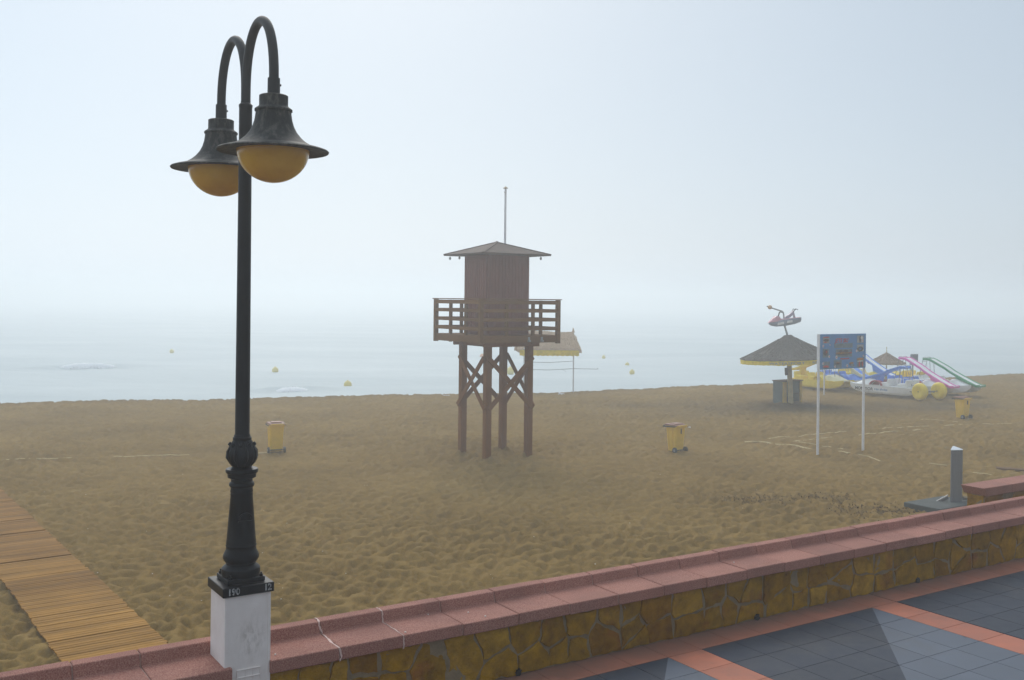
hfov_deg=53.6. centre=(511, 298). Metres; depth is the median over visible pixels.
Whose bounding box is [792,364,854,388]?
pedal boat
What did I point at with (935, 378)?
pedal boat
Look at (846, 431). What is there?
court tape
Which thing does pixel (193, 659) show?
beach wall
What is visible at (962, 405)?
wheelie bin
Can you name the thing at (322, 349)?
sea water
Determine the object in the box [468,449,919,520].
dry seaweed
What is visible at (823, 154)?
sky
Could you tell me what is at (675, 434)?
wheelie bin
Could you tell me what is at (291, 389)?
sea foam
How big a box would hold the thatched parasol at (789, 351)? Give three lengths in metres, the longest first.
4.674 x 4.659 x 3.686 m
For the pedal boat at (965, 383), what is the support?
on the sand ground
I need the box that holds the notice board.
[910,354,917,375]
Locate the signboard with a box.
[816,333,865,454]
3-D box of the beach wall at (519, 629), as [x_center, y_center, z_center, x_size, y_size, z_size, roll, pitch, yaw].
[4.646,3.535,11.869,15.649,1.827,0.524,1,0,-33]
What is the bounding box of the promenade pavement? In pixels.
[496,557,1023,679]
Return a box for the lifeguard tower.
[432,186,561,458]
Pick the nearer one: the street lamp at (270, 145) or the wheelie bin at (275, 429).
the street lamp at (270, 145)
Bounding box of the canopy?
[514,328,581,392]
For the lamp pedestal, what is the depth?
7.34 m
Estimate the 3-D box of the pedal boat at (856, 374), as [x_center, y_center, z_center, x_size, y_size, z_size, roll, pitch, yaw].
[19.386,4.033,58.858,1.530,2.100,3.700,1,0,-33]
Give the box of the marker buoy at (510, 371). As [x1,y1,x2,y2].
[507,366,513,374]
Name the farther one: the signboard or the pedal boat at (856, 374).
the pedal boat at (856, 374)
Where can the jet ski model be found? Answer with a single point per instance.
(776, 321)
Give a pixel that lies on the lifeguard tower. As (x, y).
(496, 302)
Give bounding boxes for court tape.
[6,452,266,459]
[744,441,810,448]
[769,424,962,438]
[796,429,922,440]
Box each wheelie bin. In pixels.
[266,421,285,452]
[663,422,687,452]
[952,396,972,418]
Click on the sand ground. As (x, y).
(366, 501)
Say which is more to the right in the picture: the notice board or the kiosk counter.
the notice board
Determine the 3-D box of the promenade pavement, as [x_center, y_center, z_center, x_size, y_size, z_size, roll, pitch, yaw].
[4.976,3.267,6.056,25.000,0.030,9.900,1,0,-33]
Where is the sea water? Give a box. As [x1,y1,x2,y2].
[0,300,1023,403]
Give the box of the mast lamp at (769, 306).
[767,305,784,318]
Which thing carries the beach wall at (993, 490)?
on the sand ground
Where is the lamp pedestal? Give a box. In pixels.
[208,574,273,679]
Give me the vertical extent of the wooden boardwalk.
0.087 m
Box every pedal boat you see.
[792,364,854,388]
[820,368,869,381]
[838,354,894,378]
[850,365,920,395]
[887,356,959,393]
[892,370,929,377]
[914,357,985,392]
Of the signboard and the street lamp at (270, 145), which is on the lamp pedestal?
the street lamp at (270, 145)
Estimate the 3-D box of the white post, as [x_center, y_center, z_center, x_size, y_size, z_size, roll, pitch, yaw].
[16.727,4.205,54.300,0.097,2.340,0.097,1,0,0]
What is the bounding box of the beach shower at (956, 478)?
[937,446,966,501]
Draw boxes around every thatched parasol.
[740,335,816,403]
[867,347,905,368]
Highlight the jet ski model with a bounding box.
[768,308,800,334]
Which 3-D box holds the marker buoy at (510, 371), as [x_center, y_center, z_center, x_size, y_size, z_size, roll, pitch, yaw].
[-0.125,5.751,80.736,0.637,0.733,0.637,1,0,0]
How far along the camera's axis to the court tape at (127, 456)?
31.39 m
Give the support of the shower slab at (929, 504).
on the sand ground
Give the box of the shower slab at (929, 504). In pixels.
[904,496,966,511]
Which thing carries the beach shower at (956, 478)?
on the shower slab at (929, 504)
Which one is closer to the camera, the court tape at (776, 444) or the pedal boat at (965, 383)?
the court tape at (776, 444)
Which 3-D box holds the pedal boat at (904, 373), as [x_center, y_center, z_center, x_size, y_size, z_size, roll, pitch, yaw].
[23.552,4.709,61.200,1.530,0.837,3.601,1,0,-33]
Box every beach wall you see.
[0,636,231,679]
[269,496,1023,679]
[961,475,1023,505]
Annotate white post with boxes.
[823,370,824,394]
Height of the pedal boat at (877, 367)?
2.340 m
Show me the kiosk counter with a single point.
(780, 390)
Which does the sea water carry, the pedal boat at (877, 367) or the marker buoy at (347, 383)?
the marker buoy at (347, 383)
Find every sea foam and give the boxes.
[61,362,114,368]
[276,386,307,392]
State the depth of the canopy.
55.16 m
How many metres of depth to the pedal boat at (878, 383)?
54.30 m
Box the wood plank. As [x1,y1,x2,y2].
[996,466,1023,470]
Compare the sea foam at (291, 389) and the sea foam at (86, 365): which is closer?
the sea foam at (291, 389)
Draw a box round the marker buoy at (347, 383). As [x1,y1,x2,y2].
[344,380,351,385]
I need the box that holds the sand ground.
[0,373,1023,671]
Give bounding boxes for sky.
[0,0,1023,310]
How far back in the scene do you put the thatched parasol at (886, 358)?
63.00 m
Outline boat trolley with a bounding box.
[910,382,946,400]
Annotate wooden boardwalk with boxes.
[0,488,167,662]
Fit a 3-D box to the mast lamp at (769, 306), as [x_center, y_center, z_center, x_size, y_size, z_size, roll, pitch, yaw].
[12.805,0.673,49.220,0.888,0.722,0.210,1,0,0]
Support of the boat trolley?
on the sand ground
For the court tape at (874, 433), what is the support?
on the sand ground
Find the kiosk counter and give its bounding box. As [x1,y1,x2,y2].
[772,379,802,402]
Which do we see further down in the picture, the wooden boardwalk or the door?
the wooden boardwalk
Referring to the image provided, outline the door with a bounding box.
[465,258,487,333]
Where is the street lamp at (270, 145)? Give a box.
[170,16,328,585]
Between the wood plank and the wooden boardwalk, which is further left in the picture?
the wooden boardwalk

